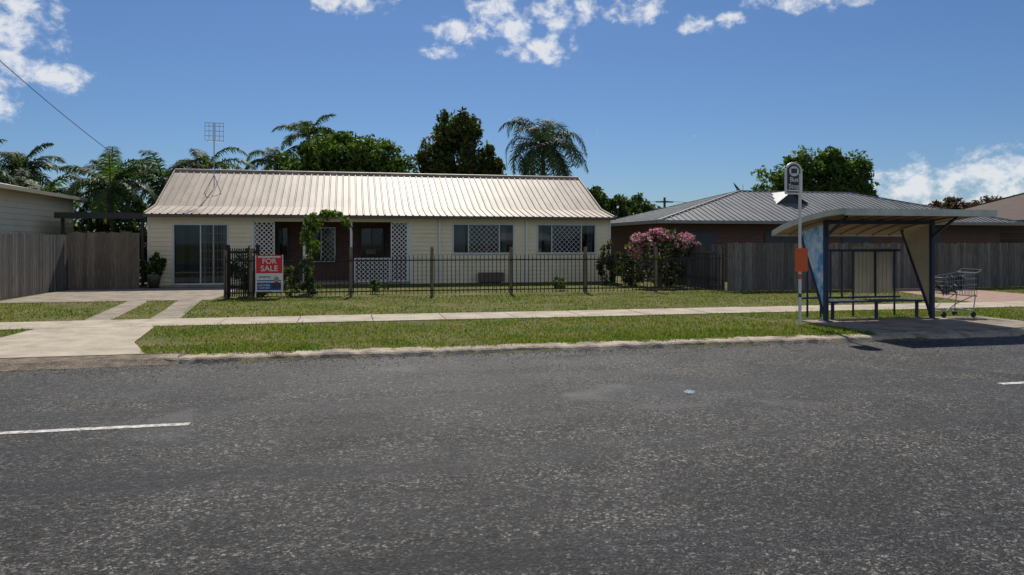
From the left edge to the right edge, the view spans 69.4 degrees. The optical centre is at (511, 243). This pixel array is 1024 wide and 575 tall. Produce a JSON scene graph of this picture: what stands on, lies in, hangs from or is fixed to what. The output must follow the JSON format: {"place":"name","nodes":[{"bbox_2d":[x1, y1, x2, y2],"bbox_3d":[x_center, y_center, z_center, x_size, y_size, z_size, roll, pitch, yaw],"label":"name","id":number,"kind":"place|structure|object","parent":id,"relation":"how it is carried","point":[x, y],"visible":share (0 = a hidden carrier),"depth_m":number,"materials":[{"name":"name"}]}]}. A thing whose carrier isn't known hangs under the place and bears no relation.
{"place":"outdoors","nodes":[
{"label":"outdoors","id":0,"kind":"place"},
{"bbox_2d":[0,61,114,154],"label":"power line","id":1,"kind":"object","parent":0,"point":[52,105],"visible":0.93,"depth_m":23.64,"materials":[{"name":"black metal"}]},
{"bbox_2d":[0,287,237,319],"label":"driveway","id":2,"kind":"structure","parent":0,"point":[186,298],"depth_m":21.63,"materials":[{"name":"concrete"}]},
{"bbox_2d":[68,232,139,288],"bbox_3d":[-14.243,0.593,25.838,2.273,1.995,0.064,0,0,-13],"label":"timber gate fence","id":3,"kind":"object","parent":2,"relation":"on","point":[126,259],"visible":1,"depth_m":25.81,"materials":[{"name":"wood"}]},
{"bbox_2d":[0,336,1023,574],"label":"road","id":4,"kind":"structure","parent":0,"point":[881,458],"depth_m":5.60,"materials":[{"name":"grey asphalt"}]},
{"bbox_2d":[0,336,1020,382],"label":"gutter grit","id":5,"kind":"object","parent":4,"relation":"on","point":[526,353],"visible":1,"depth_m":11.10,"materials":[{"name":"stone"}]},
{"bbox_2d":[0,382,1023,433],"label":"road centre line","id":6,"kind":"object","parent":4,"relation":"on","point":[88,428],"visible":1,"depth_m":6.70,"materials":[{"name":"paint"}]},
{"bbox_2d":[0,245,1023,361],"bbox_3d":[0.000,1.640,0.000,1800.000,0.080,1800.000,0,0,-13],"label":"ground","id":7,"kind":"structure","parent":0,"point":[246,297],"depth_m":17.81,"materials":[{"name":"green plant"}]},
{"bbox_2d":[0,139,16,185],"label":"palm tree","id":8,"kind":"object","parent":7,"relation":"on","point":[5,175],"visible":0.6,"depth_m":30.28,"materials":[{"name":"green plant"}]},
{"bbox_2d":[0,232,67,299],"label":"timber fence","id":9,"kind":"object","parent":7,"relation":"on","point":[31,264],"visible":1,"depth_m":22.77,"materials":[{"name":"wood"}]},
{"bbox_2d":[0,142,79,189],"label":"palm tree","id":10,"kind":"object","parent":7,"relation":"on","point":[18,165],"visible":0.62,"depth_m":33.74,"materials":[{"name":"green plant"}]},
{"bbox_2d":[0,183,87,235],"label":"neighbour clad house","id":11,"kind":"structure","parent":7,"relation":"on","point":[23,210],"depth_m":26.32,"materials":[{"name":"beige wood"}]},
{"bbox_2d":[6,174,91,229],"bbox_3d":[-19.885,-0.628,31.475,3.581,4.556,3.420,0,0,27],"label":"palm tree","id":12,"kind":"object","parent":7,"relation":"on","point":[32,183],"visible":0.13,"depth_m":31.35,"materials":[{"name":"green plant"}]},
{"bbox_2d":[0,326,152,357],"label":"driveway apron","id":13,"kind":"object","parent":7,"relation":"on","point":[74,341],"visible":1,"depth_m":11.82,"materials":[{"name":"concrete"}]},
{"bbox_2d":[0,350,190,370],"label":"gravel shoulder","id":14,"kind":"object","parent":7,"relation":"on","point":[59,362],"visible":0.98,"depth_m":10.12},
{"bbox_2d":[54,212,146,285],"bbox_3d":[-15.477,0.240,28.808,3.050,2.720,3.450,0,0,-13],"label":"carport","id":15,"kind":"object","parent":7,"relation":"on","point":[90,216],"visible":0.49,"depth_m":27.21,"materials":[{"name":"metal"}]},
{"bbox_2d":[58,152,158,269],"bbox_3d":[-17.097,-1.036,31.607,4.018,5.372,3.488,0,0,1],"label":"palm tree","id":16,"kind":"object","parent":7,"relation":"on","point":[104,196],"visible":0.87,"depth_m":31.13,"materials":[{"name":"green plant"}]},
{"bbox_2d":[65,146,155,228],"bbox_3d":[-19.757,-1.477,36.619,3.895,6.254,4.089,0,0,41],"label":"palm tree","id":17,"kind":"object","parent":7,"relation":"on","point":[96,162],"visible":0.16,"depth_m":36.04,"materials":[{"name":"green plant"}]},
{"bbox_2d":[73,197,149,273],"bbox_3d":[-20.580,-0.332,35.446,15.975,5.003,4.762,0,0,-29],"label":"background shrubbery","id":18,"kind":"object","parent":7,"relation":"on","point":[85,230],"visible":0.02,"depth_m":35.94,"materials":[{"name":"green plant"}]},
{"bbox_2d":[79,219,146,280],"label":"shrubs behind gate","id":19,"kind":"object","parent":7,"relation":"on","point":[98,227],"visible":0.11,"depth_m":31.29,"materials":[{"name":"green plant"}]},
{"bbox_2d":[140,251,166,287],"bbox_3d":[-12.844,0.932,26.420,0.928,1.336,0.879,0,0,-13],"label":"potted plant","id":20,"kind":"object","parent":7,"relation":"on","point":[154,264],"visible":0.99,"depth_m":26.34,"materials":[{"name":"green plant"}]},
{"bbox_2d":[122,150,211,207],"bbox_3d":[-16.408,-1.286,35.242,3.963,5.873,3.647,0,0,-42],"label":"palm tree","id":21,"kind":"object","parent":7,"relation":"on","point":[159,173],"visible":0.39,"depth_m":34.79,"materials":[{"name":"green plant"}]},
{"bbox_2d":[163,146,255,176],"bbox_3d":[-15.254,-1.647,37.594,4.499,6.594,4.175,0,0,-13],"label":"palm tree","id":22,"kind":"object","parent":7,"relation":"on","point":[220,164],"visible":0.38,"depth_m":37.54,"materials":[{"name":"green plant"}]},
{"bbox_2d":[226,245,259,297],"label":"pedestrian gate","id":23,"kind":"structure","parent":7,"relation":"on","point":[229,270],"depth_m":21.42,"materials":[{"name":"black metal"}]},
{"bbox_2d":[231,245,266,295],"bbox_3d":[-7.791,0.856,22.001,1.007,1.572,1.407,0,0,22],"label":"shrub","id":24,"kind":"object","parent":7,"relation":"on","point":[264,294],"visible":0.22,"depth_m":21.76,"materials":[{"name":"green plant"}]},
{"bbox_2d":[255,255,282,297],"bbox_3d":[-7.009,0.970,21.360,0.764,1.260,0.038,0,0,-13],"label":"for sale sign","id":25,"kind":"object","parent":7,"relation":"on","point":[268,273],"visible":1,"depth_m":21.34,"materials":[{"name":"red paint"}]},
{"bbox_2d":[244,145,298,169],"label":"palm tree","id":26,"kind":"object","parent":7,"relation":"on","point":[269,162],"visible":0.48,"depth_m":40.94,"materials":[{"name":"green plant"}]},
{"bbox_2d":[160,279,408,287],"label":"porch floor","id":27,"kind":"structure","parent":7,"relation":"on","point":[330,282],"depth_m":28.46,"materials":[{"name":"concrete"}]},
{"bbox_2d":[283,255,321,295],"bbox_3d":[-6.412,1.046,22.346,1.345,1.390,0.670,0,0,5],"label":"garden shrub","id":28,"kind":"object","parent":7,"relation":"on","point":[303,264],"visible":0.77,"depth_m":22.29,"materials":[{"name":"green plant"}]},
{"bbox_2d":[271,113,336,150],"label":"palm tree","id":29,"kind":"object","parent":7,"relation":"on","point":[308,132],"visible":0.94,"depth_m":42.24,"materials":[{"name":"green plant"}]},
{"bbox_2d":[299,209,353,292],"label":"garden arch","id":30,"kind":"structure","parent":7,"relation":"on","point":[312,226],"depth_m":23.66,"materials":[{"name":"green plant"}]},
{"bbox_2d":[315,129,346,139],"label":"palm tree","id":31,"kind":"object","parent":7,"relation":"on","point":[327,132],"visible":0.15,"depth_m":43.10,"materials":[{"name":"green plant"}]},
{"bbox_2d":[259,222,405,279],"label":"porch brick wall","id":32,"kind":"structure","parent":7,"relation":"on","point":[342,241],"depth_m":30.39,"materials":[{"name":"brick"}]},
{"bbox_2d":[278,227,288,261],"bbox_3d":[-9.294,0.060,30.140,0.400,1.420,0.765,0,0,-13],"label":"porch window","id":33,"kind":"structure","parent":32,"relation":"attached to","point":[283,241],"depth_m":29.85,"materials":[{"name":"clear glass"}]},
{"bbox_2d":[307,227,335,261],"bbox_3d":[-7.849,0.060,30.461,1.140,1.420,0.765,0,0,-13],"label":"porch window","id":34,"kind":"structure","parent":32,"relation":"attached to","point":[326,236],"depth_m":30.20,"materials":[{"name":"white glass"}]},
{"bbox_2d":[273,130,418,172],"bbox_3d":[-9.432,-2.283,41.100,8.801,7.891,5.512,0,0,-13],"label":"mango tree","id":35,"kind":"object","parent":7,"relation":"on","point":[347,152],"visible":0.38,"depth_m":39.87,"materials":[{"name":"green plant"}]},
{"bbox_2d":[147,213,610,286],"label":"cladding walls","id":36,"kind":"structure","parent":7,"relation":"on","point":[424,235],"depth_m":29.46,"materials":[{"name":"white paint"}]},
{"bbox_2d":[172,224,228,284],"bbox_3d":[-11.635,0.420,27.808,1.940,2.280,0.765,0,0,-13],"label":"sliding door","id":37,"kind":"structure","parent":36,"relation":"attached to","point":[192,254],"depth_m":27.50,"materials":[{"name":"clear glass"}]},
{"bbox_2d":[201,225,226,282],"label":"security screen bars","id":38,"kind":"object","parent":37,"relation":"attached to","point":[213,233],"visible":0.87,"depth_m":27.55,"materials":[{"name":"grey metal"}]},
{"bbox_2d":[254,221,409,282],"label":"porch posts and lattice","id":39,"kind":"object","parent":36,"relation":"attached to","point":[407,234],"visible":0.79,"depth_m":28.94,"materials":[{"name":"white paint"}]},
{"bbox_2d":[360,227,383,279],"bbox_3d":[-5.852,0.435,30.903,0.950,2.170,0.765,0,0,-13],"label":"front door","id":40,"kind":"structure","parent":36,"relation":"attached to","point":[371,237],"depth_m":30.60,"materials":[{"name":"brown glass"}]},
{"bbox_2d":[145,171,611,216],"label":"corrugated roof","id":41,"kind":"structure","parent":36,"relation":"on","point":[254,193],"depth_m":31.35,"materials":[{"name":"beige metal"}]},
{"bbox_2d":[204,122,223,192],"bbox_3d":[-12.212,-3.471,30.272,0.736,2.958,0.819,0,0,-13],"label":"tv antenna","id":42,"kind":"object","parent":41,"relation":"on","point":[215,126],"visible":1,"depth_m":30.36,"materials":[{"name":"grey metal"}]},
{"bbox_2d":[143,168,614,216],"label":"ridge and barges","id":43,"kind":"structure","parent":36,"relation":"attached to","point":[353,173],"depth_m":33.16,"materials":[{"name":"beige metal"}]},
{"bbox_2d":[142,214,615,282],"bbox_3d":[-4.564,0.270,28.856,18.080,2.660,0.380,0,0,-13],"label":"gutter and downpipes","id":44,"kind":"object","parent":36,"relation":"attached to","point":[375,217],"visible":0.96,"depth_m":28.97,"materials":[{"name":"beige metal"}]},
{"bbox_2d":[452,224,513,253],"bbox_3d":[-1.218,-0.165,30.118,2.520,1.230,0.765,0,0,-13],"label":"window","id":45,"kind":"structure","parent":36,"relation":"attached to","point":[482,238],"depth_m":29.81,"materials":[{"name":"clear glass"}]},
{"bbox_2d":[537,224,595,253],"bbox_3d":[2.185,-0.165,30.872,2.530,1.230,0.765,0,0,-13],"label":"window","id":46,"kind":"structure","parent":36,"relation":"attached to","point":[564,238],"depth_m":30.57,"materials":[{"name":"clear glass"}]},
{"bbox_2d":[411,106,506,174],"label":"fig tree","id":47,"kind":"object","parent":7,"relation":"on","point":[461,134],"visible":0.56,"depth_m":42.94,"materials":[{"name":"green plant"}]},
{"bbox_2d":[224,247,721,298],"bbox_3d":[-0.651,0.870,22.943,15.630,1.500,0.120,0,0,-13],"label":"iron picket fence","id":48,"kind":"object","parent":7,"relation":"on","point":[251,261],"visible":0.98,"depth_m":22.92,"materials":[{"name":"black metal"}]},
{"bbox_2d":[0,301,1023,329],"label":"footpath","id":49,"kind":"structure","parent":7,"relation":"on","point":[304,319],"depth_m":16.00,"materials":[{"name":"concrete"}]},
{"bbox_2d":[498,116,588,176],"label":"queen palm tree","id":50,"kind":"object","parent":7,"relation":"on","point":[548,149],"visible":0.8,"depth_m":42.06,"materials":[{"name":"green plant"}]},
{"bbox_2d":[156,329,1023,363],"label":"kerb","id":51,"kind":"structure","parent":7,"relation":"on","point":[388,352],"depth_m":11.61,"materials":[{"name":"concrete"}]},
{"bbox_2d":[587,186,660,218],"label":"tree","id":52,"kind":"object","parent":7,"relation":"on","point":[635,204],"visible":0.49,"depth_m":46.02,"materials":[{"name":"green plant"}]},
{"bbox_2d":[595,239,684,286],"bbox_3d":[4.750,0.817,27.747,3.521,1.955,1.512,0,0,22],"label":"dark shrub","id":53,"kind":"object","parent":7,"relation":"on","point":[609,267],"visible":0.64,"depth_m":27.67,"materials":[{"name":"green plant"}]},
{"bbox_2d":[624,227,700,286],"bbox_3d":[5.630,0.541,26.845,3.120,2.240,1.276,0,0,-13],"label":"flowering bougainvillea","id":54,"kind":"object","parent":7,"relation":"on","point":[640,240],"visible":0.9,"depth_m":26.64,"materials":[{"name":"pink plant"}]},
{"bbox_2d":[632,244,724,290],"bbox_3d":[6.167,0.809,28.486,0.063,1.562,8.053,0,0,-13],"label":"timber fence","id":55,"kind":"object","parent":7,"relation":"on","point":[698,250],"visible":0.4,"depth_m":26.10,"materials":[{"name":"grey wood"}]},
{"bbox_2d":[785,162,807,324],"bbox_3d":[5.493,0.016,14.315,0.458,3.168,0.093,0,0,-13],"label":"bus stop sign","id":56,"kind":"object","parent":7,"relation":"on","point":[793,177],"visible":1,"depth_m":14.32,"materials":[{"name":"grey metal"}]},
{"bbox_2d":[750,144,879,196],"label":"shade tree","id":57,"kind":"object","parent":7,"relation":"on","point":[830,170],"visible":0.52,"depth_m":53.04,"materials":[{"name":"green plant"}]},
{"bbox_2d":[727,242,1023,290],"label":"timber fence","id":58,"kind":"object","parent":7,"relation":"on","point":[761,266],"visible":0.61,"depth_m":25.56,"materials":[{"name":"grey wood"}]},
{"bbox_2d":[772,208,996,321],"bbox_3d":[7.606,0.470,15.360,3.376,2.260,2.480,0,0,-13],"label":"bus shelter","id":59,"kind":"object","parent":7,"relation":"on","point":[914,229],"visible":0.92,"depth_m":15.63,"materials":[{"name":"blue metal"}]},
{"bbox_2d":[802,316,1023,332],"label":"shelter pad","id":60,"kind":"object","parent":7,"relation":"on","point":[915,324],"visible":0.67,"depth_m":14.56,"materials":[{"name":"concrete"}]},
{"bbox_2d":[928,269,981,317],"bbox_3d":[9.553,1.074,15.996,0.958,1.022,0.542,0,0,-13],"label":"shopping trolley","id":61,"kind":"object","parent":60,"relation":"on","point":[955,282],"visible":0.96,"depth_m":15.86,"materials":[{"name":"metal"}]},
{"bbox_2d":[928,194,1004,208],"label":"red leaf shrub","id":62,"kind":"object","parent":7,"relation":"on","point":[949,202],"visible":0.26,"depth_m":54.08,"materials":[{"name":"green plant"}]},
{"bbox_2d":[0,0,1023,231],"label":"sky","id":63,"kind":"structure","parent":0,"point":[679,101],"materials":[{"name":"blue"}]},
{"bbox_2d":[611,224,999,277],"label":"brick walls","id":64,"kind":"structure","parent":0,"point":[726,234],"depth_m":35.40,"materials":[{"name":"brown brick"}]},
{"bbox_2d":[684,232,942,244],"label":"windows","id":65,"kind":"structure","parent":64,"relation":"attached to","point":[703,238],"depth_m":34.10,"materials":[{"name":"black glass"}]},
{"bbox_2d":[611,190,1023,226],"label":"roof","id":66,"kind":"structure","parent":64,"relation":"on","point":[755,207],"depth_m":35.93,"materials":[{"name":"grey metal"}]},
{"bbox_2d":[772,192,807,203],"bbox_3d":[13.561,-2.240,37.243,1.800,0.670,1.950,0,0,-13],"label":"front gablet","id":67,"kind":"object","parent":66,"relation":"on","point":[783,197],"visible":0.79,"depth_m":36.47,"materials":[{"name":"grey metal"}]},
{"bbox_2d":[892,288,1023,301],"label":"neighbour driveway","id":68,"kind":"structure","parent":0,"point":[987,296],"depth_m":22.45,"materials":[{"name":"grey concrete"}]},
{"bbox_2d":[1000,226,1023,243],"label":"brick walls","id":69,"kind":"structure","parent":0,"point":[1011,234],"depth_m":38.71,"materials":[{"name":"brown brick"}]},
{"bbox_2d":[959,193,1023,221],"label":"roof","id":70,"kind":"structure","parent":69,"relation":"on","point":[1011,207],"depth_m":41.17,"materials":[{"name":"beige metal"}]}
]}

